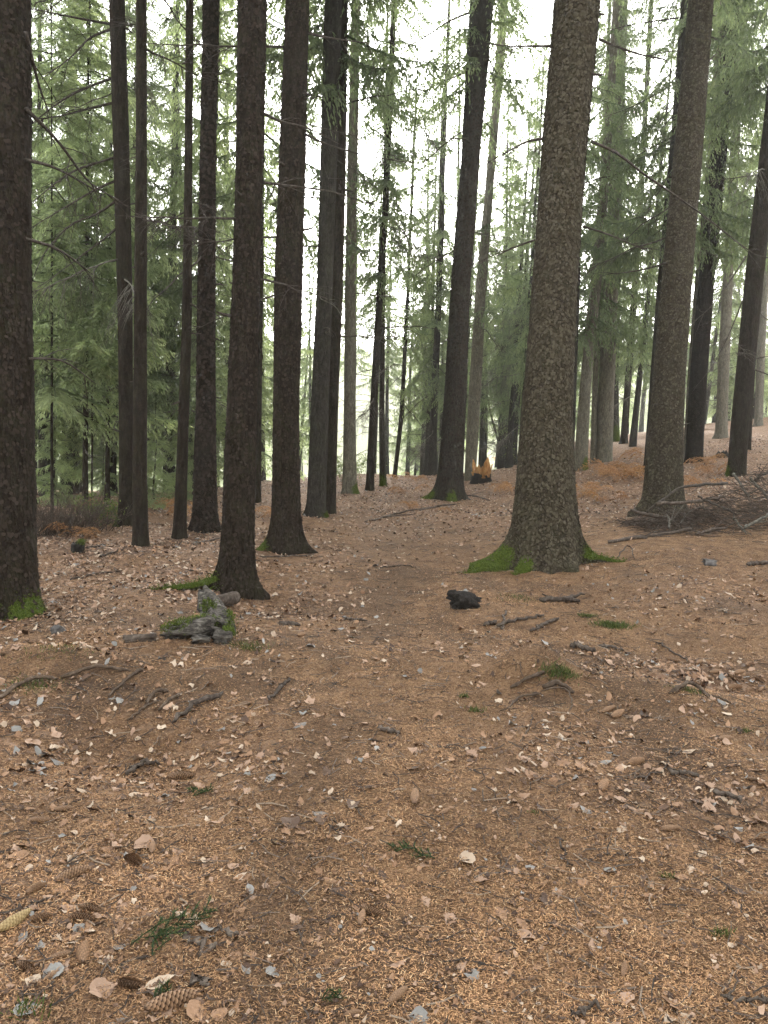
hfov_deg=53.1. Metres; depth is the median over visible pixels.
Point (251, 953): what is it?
fallen leaf
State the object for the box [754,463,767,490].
branch
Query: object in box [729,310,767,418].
spruce tree
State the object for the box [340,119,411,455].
spruce tree
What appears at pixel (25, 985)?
fallen leaf
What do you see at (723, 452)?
old stump
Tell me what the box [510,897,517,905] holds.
fallen leaf
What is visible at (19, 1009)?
grass tuft
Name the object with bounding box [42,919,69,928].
fallen leaf
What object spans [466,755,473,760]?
fallen leaf
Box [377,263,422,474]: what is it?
spruce tree
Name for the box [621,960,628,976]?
spruce cone
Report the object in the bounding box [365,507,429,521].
stick
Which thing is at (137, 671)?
exposed root
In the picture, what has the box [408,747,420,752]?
fallen leaf
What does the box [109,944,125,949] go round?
fallen leaf
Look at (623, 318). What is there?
spruce tree
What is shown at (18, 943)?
fallen leaf
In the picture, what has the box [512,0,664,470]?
spruce tree
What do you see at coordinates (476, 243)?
spruce tree
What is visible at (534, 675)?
exposed root
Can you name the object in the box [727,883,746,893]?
fallen leaf
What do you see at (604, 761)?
fallen leaf
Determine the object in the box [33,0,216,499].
spruce tree
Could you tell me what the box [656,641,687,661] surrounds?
stick
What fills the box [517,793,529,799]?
fallen leaf
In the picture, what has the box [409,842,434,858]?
spruce sprig
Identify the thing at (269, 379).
spruce tree
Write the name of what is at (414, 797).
spruce cone
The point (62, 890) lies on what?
fallen leaf
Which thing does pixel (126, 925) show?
fallen leaf
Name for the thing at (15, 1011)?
fallen leaf
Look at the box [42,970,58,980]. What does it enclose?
fallen leaf
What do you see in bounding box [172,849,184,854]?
fallen leaf
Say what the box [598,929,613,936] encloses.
fallen leaf
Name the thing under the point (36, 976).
fallen leaf
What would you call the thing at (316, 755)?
leaf litter
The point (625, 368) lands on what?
spruce tree
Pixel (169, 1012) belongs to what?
fallen leaf
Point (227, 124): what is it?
spruce tree
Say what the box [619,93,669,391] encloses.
spruce tree
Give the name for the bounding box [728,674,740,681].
spruce cone
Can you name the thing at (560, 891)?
fallen leaf
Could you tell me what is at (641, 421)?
spruce tree
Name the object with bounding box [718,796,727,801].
fallen leaf
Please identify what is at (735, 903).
fallen leaf
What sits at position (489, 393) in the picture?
spruce tree
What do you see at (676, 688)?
exposed root
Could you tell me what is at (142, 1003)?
fallen leaf
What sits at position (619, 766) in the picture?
fallen leaf
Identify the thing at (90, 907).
spruce cone
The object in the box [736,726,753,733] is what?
grass tuft
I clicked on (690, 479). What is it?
dead bracken
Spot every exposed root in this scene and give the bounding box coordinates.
[0,675,57,698]
[61,664,130,678]
[108,668,143,697]
[144,688,167,704]
[158,692,181,710]
[505,692,540,709]
[510,671,544,687]
[519,714,533,742]
[541,687,572,711]
[542,679,574,692]
[669,680,709,697]
[707,693,735,704]
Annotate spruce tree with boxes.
[0,0,163,620]
[31,0,114,493]
[31,0,117,495]
[31,0,165,526]
[31,0,192,506]
[31,0,192,515]
[32,0,175,508]
[32,0,234,546]
[32,1,148,492]
[32,35,62,462]
[32,176,101,490]
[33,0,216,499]
[33,100,60,481]
[34,0,198,489]
[35,401,81,506]
[37,69,110,493]
[38,74,178,493]
[72,144,177,492]
[80,431,118,496]
[89,0,312,494]
[96,0,194,489]
[96,0,235,492]
[115,0,381,599]
[131,0,236,539]
[147,0,273,533]
[147,5,268,484]
[147,128,272,493]
[147,404,175,509]
[149,0,378,502]
[149,0,440,555]
[150,34,223,455]
[156,416,193,501]
[178,35,303,474]
[191,160,305,479]
[192,246,230,486]
[193,0,479,513]
[219,42,312,480]
[220,0,434,517]
[222,117,312,480]
[265,437,272,478]
[299,204,318,475]
[299,244,340,464]
[299,355,308,475]
[300,165,359,463]
[303,0,425,493]
[311,0,449,486]
[337,163,378,463]
[340,1,443,490]
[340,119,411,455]
[342,46,411,473]
[356,1,452,476]
[359,206,413,473]
[367,260,401,473]
[370,0,549,501]
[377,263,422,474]
[385,0,507,475]
[388,3,493,437]
[390,348,422,474]
[395,107,449,474]
[396,165,440,457]
[400,5,512,465]
[400,200,452,456]
[405,121,469,474]
[407,281,427,470]
[417,257,448,461]
[430,1,540,480]
[434,115,494,458]
[437,241,452,471]
[438,218,480,452]
[459,0,767,575]
[465,90,526,468]
[465,101,508,466]
[465,208,494,443]
[468,10,551,467]
[470,193,498,460]
[477,129,527,459]
[480,58,539,467]
[480,148,530,458]
[481,39,545,464]
[488,112,528,467]
[488,186,530,441]
[494,235,530,444]
[510,6,587,414]
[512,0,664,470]
[513,0,661,463]
[519,16,653,450]
[575,342,590,426]
[575,372,592,439]
[576,0,665,462]
[576,56,638,430]
[576,358,589,424]
[578,180,644,411]
[579,0,767,470]
[579,21,653,441]
[580,0,767,516]
[591,83,646,418]
[598,0,713,446]
[617,1,670,443]
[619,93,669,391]
[619,376,645,433]
[622,0,767,459]
[628,133,667,431]
[630,15,709,424]
[642,0,766,462]
[644,169,716,400]
[667,28,762,419]
[670,0,767,476]
[685,133,767,395]
[685,141,747,422]
[685,298,719,420]
[686,148,744,422]
[687,6,767,438]
[696,0,767,449]
[707,269,742,418]
[708,156,752,420]
[713,271,767,416]
[720,25,767,426]
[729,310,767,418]
[763,341,767,417]
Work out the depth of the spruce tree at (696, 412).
19.16 m
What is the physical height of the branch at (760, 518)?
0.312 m
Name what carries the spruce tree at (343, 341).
on the ground
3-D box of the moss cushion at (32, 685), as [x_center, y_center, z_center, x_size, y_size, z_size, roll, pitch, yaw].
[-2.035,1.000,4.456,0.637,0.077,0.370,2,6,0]
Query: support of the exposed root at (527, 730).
on the ground
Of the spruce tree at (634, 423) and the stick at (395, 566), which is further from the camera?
the spruce tree at (634, 423)
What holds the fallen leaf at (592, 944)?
on the ground
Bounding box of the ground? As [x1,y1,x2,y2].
[0,345,767,1023]
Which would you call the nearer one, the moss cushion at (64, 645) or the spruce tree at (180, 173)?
the moss cushion at (64, 645)
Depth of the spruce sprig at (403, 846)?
2.90 m
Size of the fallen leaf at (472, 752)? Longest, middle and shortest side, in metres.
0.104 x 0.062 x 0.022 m
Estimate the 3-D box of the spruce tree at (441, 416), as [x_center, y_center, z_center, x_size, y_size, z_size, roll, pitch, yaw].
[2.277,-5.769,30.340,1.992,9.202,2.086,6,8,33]
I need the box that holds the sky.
[32,0,767,348]
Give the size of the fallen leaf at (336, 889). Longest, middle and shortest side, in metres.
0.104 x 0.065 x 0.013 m
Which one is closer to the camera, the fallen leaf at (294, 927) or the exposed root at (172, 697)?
the fallen leaf at (294, 927)
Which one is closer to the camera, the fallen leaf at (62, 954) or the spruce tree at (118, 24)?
the fallen leaf at (62, 954)
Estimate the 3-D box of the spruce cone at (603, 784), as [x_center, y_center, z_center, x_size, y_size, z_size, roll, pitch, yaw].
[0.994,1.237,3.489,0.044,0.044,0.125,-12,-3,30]
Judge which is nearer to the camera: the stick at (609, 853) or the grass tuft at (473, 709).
the stick at (609, 853)
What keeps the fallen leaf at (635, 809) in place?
on the ground
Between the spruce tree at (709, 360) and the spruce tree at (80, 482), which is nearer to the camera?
the spruce tree at (80, 482)
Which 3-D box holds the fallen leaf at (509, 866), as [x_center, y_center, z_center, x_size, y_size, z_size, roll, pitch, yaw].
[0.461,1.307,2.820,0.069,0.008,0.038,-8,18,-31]
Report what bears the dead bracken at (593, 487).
on the ground
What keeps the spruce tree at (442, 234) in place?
on the ground
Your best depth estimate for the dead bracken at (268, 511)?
13.11 m
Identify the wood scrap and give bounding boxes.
[122,633,156,642]
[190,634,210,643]
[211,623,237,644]
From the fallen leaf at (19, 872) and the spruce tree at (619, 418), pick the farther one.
the spruce tree at (619, 418)
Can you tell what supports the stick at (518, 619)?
on the ground
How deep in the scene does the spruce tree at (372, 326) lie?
31.18 m
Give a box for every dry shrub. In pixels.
[36,480,153,534]
[36,486,115,537]
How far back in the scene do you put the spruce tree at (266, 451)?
48.25 m
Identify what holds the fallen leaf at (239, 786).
on the ground
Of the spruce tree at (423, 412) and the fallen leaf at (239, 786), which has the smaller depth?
the fallen leaf at (239, 786)
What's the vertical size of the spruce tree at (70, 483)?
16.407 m
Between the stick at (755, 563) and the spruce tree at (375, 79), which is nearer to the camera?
the stick at (755, 563)
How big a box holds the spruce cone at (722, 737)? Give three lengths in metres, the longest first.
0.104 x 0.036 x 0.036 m
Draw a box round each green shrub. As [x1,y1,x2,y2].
[45,472,128,525]
[337,448,388,482]
[491,438,518,465]
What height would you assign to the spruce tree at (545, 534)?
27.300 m
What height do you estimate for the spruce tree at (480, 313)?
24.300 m
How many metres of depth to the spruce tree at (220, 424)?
17.17 m
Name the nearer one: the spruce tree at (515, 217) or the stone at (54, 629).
the stone at (54, 629)
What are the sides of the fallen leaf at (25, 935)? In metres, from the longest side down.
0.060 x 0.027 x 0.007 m
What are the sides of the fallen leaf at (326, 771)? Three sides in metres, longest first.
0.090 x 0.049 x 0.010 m
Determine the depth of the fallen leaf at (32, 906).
2.48 m
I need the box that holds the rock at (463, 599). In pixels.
[446,589,482,609]
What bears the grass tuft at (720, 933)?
on the ground
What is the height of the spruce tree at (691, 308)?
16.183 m
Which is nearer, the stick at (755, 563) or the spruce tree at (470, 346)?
the stick at (755, 563)
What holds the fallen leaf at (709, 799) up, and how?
on the ground
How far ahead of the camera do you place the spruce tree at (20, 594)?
6.16 m
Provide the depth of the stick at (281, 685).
4.59 m
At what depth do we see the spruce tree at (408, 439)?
38.99 m
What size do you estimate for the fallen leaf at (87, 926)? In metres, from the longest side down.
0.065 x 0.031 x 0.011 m
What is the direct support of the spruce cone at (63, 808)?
on the ground
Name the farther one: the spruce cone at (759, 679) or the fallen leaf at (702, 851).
the spruce cone at (759, 679)
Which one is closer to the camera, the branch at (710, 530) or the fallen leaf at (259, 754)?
the fallen leaf at (259, 754)
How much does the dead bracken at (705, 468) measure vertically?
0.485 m
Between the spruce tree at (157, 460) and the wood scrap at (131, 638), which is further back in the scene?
the spruce tree at (157, 460)
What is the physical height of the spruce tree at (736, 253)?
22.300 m
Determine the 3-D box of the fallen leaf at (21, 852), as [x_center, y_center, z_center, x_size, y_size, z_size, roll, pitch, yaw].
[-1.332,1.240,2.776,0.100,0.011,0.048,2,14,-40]
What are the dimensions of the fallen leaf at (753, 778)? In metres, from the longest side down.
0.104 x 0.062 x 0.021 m
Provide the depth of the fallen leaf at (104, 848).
2.85 m
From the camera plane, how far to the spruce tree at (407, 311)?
24.49 m
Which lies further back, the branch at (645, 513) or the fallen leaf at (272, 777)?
the branch at (645, 513)
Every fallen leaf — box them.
[0,1007,10,1017]
[1,850,28,860]
[2,878,13,883]
[4,860,28,866]
[4,937,14,944]
[7,996,16,1006]
[13,1001,36,1015]
[14,867,32,874]
[14,939,25,946]
[17,841,32,846]
[18,929,27,940]
[19,981,30,991]
[25,738,40,746]
[25,974,40,985]
[29,904,38,909]
[31,854,44,861]
[34,939,44,949]
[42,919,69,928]
[42,962,68,978]
[49,744,61,750]
[52,888,70,894]
[58,818,67,826]
[60,904,75,910]
[60,933,80,940]
[62,960,69,970]
[63,878,74,887]
[67,854,78,861]
[72,923,84,932]
[80,922,89,933]
[88,862,96,870]
[89,977,113,1000]
[91,950,103,956]
[97,954,113,964]
[101,846,113,851]
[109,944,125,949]
[115,900,130,907]
[115,906,127,915]
[117,923,129,934]
[128,792,143,796]
[134,834,157,848]
[139,994,148,1005]
[145,974,180,988]
[146,978,162,996]
[147,925,168,934]
[149,1013,164,1021]
[151,887,166,892]
[154,1007,175,1018]
[168,854,180,864]
[170,910,196,922]
[171,970,186,980]
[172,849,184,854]
[186,999,210,1023]
[192,781,204,787]
[200,922,216,930]
[202,854,218,866]
[208,817,223,822]
[210,954,232,961]
[210,1007,227,1021]
[219,738,232,743]
[227,863,238,870]
[228,951,241,959]
[234,784,245,790]
[235,873,250,882]
[240,960,250,973]
[243,951,256,956]
[244,710,253,716]
[246,881,253,893]
[255,749,264,759]
[263,966,278,976]
[265,774,275,780]
[279,827,289,834]
[280,816,299,828]
[289,913,301,923]
[289,924,302,930]
[293,722,306,727]
[297,797,303,805]
[312,811,326,815]
[313,813,327,826]
[315,866,322,874]
[322,767,330,777]
[324,877,335,882]
[324,885,351,895]
[346,798,359,806]
[378,870,386,879]
[386,958,406,968]
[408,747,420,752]
[408,1005,428,1023]
[420,895,430,906]
[443,912,456,924]
[457,962,466,971]
[459,850,475,867]
[464,968,478,981]
[466,749,477,756]
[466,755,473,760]
[474,875,490,881]
[492,953,502,961]
[495,906,507,919]
[505,767,514,775]
[505,864,516,870]
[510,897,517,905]
[516,754,534,761]
[516,917,527,929]
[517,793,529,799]
[517,929,539,941]
[524,768,536,777]
[533,964,543,968]
[539,892,552,910]
[552,888,567,895]
[556,759,570,766]
[563,952,573,961]
[574,877,587,886]
[575,761,590,768]
[577,804,591,813]
[588,938,595,950]
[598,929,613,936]
[600,758,612,764]
[614,795,628,803]
[615,764,623,771]
[616,822,626,832]
[616,987,635,1006]
[626,805,643,812]
[637,782,650,788]
[657,992,686,1013]
[663,1014,675,1022]
[668,802,682,805]
[671,812,679,819]
[673,874,687,879]
[676,1012,692,1023]
[682,749,695,752]
[688,865,695,873]
[696,850,706,856]
[701,797,721,805]
[702,801,716,811]
[703,781,715,788]
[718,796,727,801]
[727,796,741,805]
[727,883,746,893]
[731,806,741,816]
[732,900,740,908]
[745,776,763,780]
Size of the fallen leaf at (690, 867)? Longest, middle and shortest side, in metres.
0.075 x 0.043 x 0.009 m
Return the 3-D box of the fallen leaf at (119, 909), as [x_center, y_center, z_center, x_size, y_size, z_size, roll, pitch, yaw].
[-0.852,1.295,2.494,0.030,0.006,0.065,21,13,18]
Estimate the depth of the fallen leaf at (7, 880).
2.62 m
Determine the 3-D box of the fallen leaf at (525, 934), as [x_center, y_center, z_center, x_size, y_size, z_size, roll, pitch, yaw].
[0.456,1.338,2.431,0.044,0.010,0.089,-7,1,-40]
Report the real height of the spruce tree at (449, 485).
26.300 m
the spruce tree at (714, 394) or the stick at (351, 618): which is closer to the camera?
the stick at (351, 618)
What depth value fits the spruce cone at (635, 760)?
3.77 m
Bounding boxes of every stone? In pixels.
[50,624,66,633]
[701,559,716,565]
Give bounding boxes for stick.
[0,892,60,914]
[70,570,121,579]
[95,955,150,976]
[99,548,124,556]
[125,758,160,774]
[127,700,158,720]
[172,691,223,722]
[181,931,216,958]
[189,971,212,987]
[192,537,219,544]
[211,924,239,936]
[260,554,313,556]
[267,677,290,700]
[279,621,299,625]
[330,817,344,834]
[343,617,367,620]
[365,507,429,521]
[377,725,399,733]
[380,565,413,567]
[424,503,459,508]
[467,492,488,499]
[483,619,496,625]
[496,614,543,625]
[500,610,506,629]
[529,617,558,631]
[539,592,584,602]
[557,837,572,866]
[569,640,595,651]
[570,998,601,1017]
[587,838,630,862]
[598,643,624,650]
[617,545,634,558]
[630,750,676,778]
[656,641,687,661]
[662,743,684,755]
[667,768,698,776]
[713,788,743,803]
[720,973,767,1004]
[746,560,767,565]
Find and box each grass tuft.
[0,992,53,1021]
[457,692,469,698]
[464,705,486,712]
[535,657,590,685]
[577,612,603,617]
[588,618,642,629]
[707,924,737,938]
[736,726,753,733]
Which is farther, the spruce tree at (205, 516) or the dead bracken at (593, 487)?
the dead bracken at (593, 487)
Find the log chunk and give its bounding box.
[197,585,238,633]
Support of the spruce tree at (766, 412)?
on the ground
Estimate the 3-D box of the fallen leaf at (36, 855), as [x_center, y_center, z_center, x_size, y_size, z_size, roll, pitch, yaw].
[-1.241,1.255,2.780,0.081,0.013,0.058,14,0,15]
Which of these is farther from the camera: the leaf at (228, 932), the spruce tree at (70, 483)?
the spruce tree at (70, 483)
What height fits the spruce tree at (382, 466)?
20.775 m
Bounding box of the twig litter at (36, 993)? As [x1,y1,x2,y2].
[0,479,767,1023]
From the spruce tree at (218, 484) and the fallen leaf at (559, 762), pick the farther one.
the spruce tree at (218, 484)
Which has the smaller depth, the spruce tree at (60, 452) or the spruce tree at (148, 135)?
the spruce tree at (60, 452)
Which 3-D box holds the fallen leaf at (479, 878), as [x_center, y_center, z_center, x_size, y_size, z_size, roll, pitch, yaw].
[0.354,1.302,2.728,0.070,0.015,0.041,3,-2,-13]
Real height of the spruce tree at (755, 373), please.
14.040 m
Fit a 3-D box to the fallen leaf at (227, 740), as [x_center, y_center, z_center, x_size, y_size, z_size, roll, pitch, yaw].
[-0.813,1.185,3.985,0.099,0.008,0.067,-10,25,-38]
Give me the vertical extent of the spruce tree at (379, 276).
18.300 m
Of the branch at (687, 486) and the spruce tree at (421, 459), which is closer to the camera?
the branch at (687, 486)
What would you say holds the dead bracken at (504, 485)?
on the ground
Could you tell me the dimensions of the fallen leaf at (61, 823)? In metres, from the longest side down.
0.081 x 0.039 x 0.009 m
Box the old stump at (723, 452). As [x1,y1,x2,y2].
[716,450,727,457]
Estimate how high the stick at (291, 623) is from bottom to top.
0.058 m
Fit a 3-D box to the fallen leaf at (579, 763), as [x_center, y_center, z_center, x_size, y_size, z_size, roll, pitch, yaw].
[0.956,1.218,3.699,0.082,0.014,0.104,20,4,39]
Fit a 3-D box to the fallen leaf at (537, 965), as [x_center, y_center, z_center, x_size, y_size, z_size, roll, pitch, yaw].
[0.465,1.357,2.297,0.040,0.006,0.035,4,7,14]
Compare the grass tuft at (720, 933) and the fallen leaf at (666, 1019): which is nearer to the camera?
the fallen leaf at (666, 1019)
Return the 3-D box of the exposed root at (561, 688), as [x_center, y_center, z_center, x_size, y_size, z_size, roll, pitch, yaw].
[1.069,1.109,4.576,0.136,0.071,0.286,-1,7,-23]
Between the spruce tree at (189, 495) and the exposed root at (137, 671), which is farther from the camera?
the spruce tree at (189, 495)
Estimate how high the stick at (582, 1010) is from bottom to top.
0.020 m
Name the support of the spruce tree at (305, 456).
on the ground
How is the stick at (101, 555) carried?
on the ground
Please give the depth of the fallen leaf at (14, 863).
2.72 m
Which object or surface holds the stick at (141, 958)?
on the ground
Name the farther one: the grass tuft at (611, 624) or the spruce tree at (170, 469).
the spruce tree at (170, 469)
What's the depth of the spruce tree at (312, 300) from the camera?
38.05 m
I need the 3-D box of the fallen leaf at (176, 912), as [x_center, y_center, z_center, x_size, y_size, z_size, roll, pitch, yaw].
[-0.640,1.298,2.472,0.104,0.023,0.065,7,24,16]
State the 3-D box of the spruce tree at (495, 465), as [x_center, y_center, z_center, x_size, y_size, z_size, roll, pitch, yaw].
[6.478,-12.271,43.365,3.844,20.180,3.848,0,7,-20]
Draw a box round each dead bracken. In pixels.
[40,521,100,539]
[149,497,191,518]
[219,505,270,517]
[386,472,427,481]
[388,484,431,494]
[398,501,450,510]
[488,481,514,493]
[499,483,513,494]
[576,481,612,494]
[577,490,629,502]
[581,458,629,476]
[592,464,644,481]
[612,462,644,473]
[618,447,643,461]
[684,474,727,489]
[685,453,727,465]
[691,462,727,478]
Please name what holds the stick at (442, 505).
on the ground
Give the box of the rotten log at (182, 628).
[156,612,221,638]
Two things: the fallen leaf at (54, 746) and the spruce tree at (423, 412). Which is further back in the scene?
the spruce tree at (423, 412)
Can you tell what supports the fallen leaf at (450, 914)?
on the ground
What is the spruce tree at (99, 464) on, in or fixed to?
on the ground
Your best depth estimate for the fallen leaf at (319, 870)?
2.78 m
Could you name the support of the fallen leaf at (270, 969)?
on the ground
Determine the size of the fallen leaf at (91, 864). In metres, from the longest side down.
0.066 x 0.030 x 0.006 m
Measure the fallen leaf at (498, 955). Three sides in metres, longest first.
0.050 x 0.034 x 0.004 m
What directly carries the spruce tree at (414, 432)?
on the ground
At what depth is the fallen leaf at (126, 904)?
2.53 m
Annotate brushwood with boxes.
[608,464,767,541]
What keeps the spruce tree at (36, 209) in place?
on the ground
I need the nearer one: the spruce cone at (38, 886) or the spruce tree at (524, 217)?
the spruce cone at (38, 886)
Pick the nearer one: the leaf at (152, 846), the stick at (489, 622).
the leaf at (152, 846)
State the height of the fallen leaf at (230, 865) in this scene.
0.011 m
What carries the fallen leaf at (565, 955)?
on the ground
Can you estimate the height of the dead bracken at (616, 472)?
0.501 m
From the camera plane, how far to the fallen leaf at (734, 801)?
3.43 m
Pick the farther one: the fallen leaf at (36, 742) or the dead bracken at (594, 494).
the dead bracken at (594, 494)
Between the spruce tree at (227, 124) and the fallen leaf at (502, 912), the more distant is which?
the spruce tree at (227, 124)
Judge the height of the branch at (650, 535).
0.277 m
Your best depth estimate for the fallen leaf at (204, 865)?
2.78 m
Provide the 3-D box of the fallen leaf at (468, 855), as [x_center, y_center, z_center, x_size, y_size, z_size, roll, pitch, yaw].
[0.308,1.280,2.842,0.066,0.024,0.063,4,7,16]
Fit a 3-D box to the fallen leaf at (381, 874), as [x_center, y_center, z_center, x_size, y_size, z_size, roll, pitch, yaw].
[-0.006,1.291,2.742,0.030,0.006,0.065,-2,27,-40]
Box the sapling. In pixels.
[486,383,497,442]
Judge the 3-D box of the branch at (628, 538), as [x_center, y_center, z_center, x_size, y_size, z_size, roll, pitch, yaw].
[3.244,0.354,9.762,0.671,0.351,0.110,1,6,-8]
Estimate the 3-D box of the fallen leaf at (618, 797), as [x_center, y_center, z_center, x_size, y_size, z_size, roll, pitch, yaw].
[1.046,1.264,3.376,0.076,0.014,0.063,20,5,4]
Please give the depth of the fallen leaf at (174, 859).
2.78 m
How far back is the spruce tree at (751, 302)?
15.80 m
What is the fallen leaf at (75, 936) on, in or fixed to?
on the ground
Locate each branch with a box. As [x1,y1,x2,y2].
[608,523,691,543]
[615,526,662,542]
[630,506,671,518]
[645,499,684,528]
[647,482,727,512]
[655,495,725,514]
[680,495,724,524]
[696,521,734,534]
[697,490,736,526]
[732,473,766,499]
[732,517,764,535]
[744,513,767,527]
[749,477,767,499]
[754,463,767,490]
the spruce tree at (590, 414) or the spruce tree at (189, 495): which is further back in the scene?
the spruce tree at (590, 414)
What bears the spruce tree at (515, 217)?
on the ground
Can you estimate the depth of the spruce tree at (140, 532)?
9.58 m
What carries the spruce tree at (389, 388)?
on the ground
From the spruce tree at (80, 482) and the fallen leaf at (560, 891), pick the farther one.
the spruce tree at (80, 482)
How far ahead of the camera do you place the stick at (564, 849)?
2.92 m
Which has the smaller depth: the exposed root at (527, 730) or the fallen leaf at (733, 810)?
the fallen leaf at (733, 810)
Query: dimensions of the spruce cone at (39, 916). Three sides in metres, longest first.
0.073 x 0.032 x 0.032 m
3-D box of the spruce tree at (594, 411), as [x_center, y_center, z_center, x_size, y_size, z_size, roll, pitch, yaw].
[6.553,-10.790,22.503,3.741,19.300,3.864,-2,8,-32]
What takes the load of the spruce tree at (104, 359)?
on the ground
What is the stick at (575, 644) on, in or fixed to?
on the ground
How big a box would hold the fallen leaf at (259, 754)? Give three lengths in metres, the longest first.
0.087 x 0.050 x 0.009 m
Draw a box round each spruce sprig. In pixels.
[130,895,216,944]
[150,925,173,955]
[153,978,173,997]
[186,786,197,795]
[193,783,213,795]
[321,987,346,1002]
[387,838,413,851]
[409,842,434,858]
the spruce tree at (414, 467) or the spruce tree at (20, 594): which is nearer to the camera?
the spruce tree at (20, 594)
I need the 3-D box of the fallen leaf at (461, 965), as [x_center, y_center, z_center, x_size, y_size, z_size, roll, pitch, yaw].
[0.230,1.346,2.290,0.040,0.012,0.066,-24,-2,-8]
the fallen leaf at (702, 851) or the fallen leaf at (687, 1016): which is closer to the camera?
the fallen leaf at (687, 1016)
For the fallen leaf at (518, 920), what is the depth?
2.50 m
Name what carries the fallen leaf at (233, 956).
on the ground
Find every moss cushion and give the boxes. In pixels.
[0,672,69,701]
[5,642,100,666]
[219,639,277,651]
[497,593,540,602]
[656,871,675,878]
[663,684,710,697]
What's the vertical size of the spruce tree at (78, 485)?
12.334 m
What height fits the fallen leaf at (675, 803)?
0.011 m
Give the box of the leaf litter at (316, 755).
[0,435,767,1023]
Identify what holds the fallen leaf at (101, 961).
on the ground
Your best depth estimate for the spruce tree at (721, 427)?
26.72 m
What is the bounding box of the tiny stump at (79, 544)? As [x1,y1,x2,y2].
[71,538,85,552]
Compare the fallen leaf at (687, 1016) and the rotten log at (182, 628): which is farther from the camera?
the rotten log at (182, 628)
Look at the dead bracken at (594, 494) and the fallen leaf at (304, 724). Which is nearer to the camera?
the fallen leaf at (304, 724)
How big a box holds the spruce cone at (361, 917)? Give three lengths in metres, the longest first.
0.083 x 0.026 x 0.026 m
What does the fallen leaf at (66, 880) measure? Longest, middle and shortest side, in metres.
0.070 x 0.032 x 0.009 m
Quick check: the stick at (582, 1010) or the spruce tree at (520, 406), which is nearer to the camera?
the stick at (582, 1010)
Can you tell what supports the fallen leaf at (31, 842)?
on the ground
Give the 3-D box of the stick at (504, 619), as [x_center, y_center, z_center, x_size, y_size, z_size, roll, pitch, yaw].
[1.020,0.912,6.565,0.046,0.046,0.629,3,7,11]
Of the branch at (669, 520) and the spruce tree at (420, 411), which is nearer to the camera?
the branch at (669, 520)
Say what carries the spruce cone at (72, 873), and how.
on the ground
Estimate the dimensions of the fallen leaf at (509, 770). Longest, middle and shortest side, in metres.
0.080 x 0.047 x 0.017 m
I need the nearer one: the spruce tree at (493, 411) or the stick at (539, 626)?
the stick at (539, 626)
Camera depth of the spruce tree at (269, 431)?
22.60 m
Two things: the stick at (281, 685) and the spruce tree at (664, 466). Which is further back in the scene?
the spruce tree at (664, 466)
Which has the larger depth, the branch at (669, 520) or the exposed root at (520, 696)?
the branch at (669, 520)
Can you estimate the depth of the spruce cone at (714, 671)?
5.41 m
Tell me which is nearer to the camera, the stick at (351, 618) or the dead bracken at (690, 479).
the stick at (351, 618)
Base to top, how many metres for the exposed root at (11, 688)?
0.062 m
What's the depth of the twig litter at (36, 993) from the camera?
3.38 m
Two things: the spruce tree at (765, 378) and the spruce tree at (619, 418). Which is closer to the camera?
the spruce tree at (619, 418)
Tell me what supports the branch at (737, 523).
in the brushwood
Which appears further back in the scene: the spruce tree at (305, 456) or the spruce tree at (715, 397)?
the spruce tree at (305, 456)
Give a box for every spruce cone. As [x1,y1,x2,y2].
[0,908,31,931]
[16,960,36,972]
[26,881,47,893]
[27,816,49,822]
[28,912,52,921]
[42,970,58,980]
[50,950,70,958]
[54,805,74,811]
[55,865,90,881]
[68,910,95,921]
[76,940,89,963]
[79,902,102,912]
[116,976,145,991]
[124,853,142,866]
[144,989,198,1011]
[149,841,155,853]
[167,770,195,780]
[344,1009,361,1015]
[357,908,365,925]
[361,904,383,916]
[388,985,407,1003]
[410,788,418,804]
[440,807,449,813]
[598,778,608,790]
[601,705,615,712]
[611,709,623,717]
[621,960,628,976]
[627,757,644,764]
[638,963,648,975]
[660,825,680,831]
[666,657,680,661]
[709,669,721,673]
[718,735,732,740]
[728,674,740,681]
[728,683,742,689]
[734,669,744,674]
[754,676,764,682]
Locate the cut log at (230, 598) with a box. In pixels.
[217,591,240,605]
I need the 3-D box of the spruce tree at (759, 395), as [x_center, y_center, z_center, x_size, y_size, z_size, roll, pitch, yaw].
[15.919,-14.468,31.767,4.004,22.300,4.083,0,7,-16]
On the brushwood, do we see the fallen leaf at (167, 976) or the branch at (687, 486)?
the branch at (687, 486)
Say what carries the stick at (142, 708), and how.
on the ground
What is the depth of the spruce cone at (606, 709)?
4.45 m
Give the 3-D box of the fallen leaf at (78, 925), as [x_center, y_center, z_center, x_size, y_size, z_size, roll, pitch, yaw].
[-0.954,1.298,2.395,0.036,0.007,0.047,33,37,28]
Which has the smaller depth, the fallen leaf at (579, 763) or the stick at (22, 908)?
the stick at (22, 908)
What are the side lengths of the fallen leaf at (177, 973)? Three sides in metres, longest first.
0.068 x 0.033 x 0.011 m
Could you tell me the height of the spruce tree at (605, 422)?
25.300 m
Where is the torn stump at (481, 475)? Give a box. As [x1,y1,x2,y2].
[469,457,492,483]
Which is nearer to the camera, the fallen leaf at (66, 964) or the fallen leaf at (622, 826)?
the fallen leaf at (66, 964)
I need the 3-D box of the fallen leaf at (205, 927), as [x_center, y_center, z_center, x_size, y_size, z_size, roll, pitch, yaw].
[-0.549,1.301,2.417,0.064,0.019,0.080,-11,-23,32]

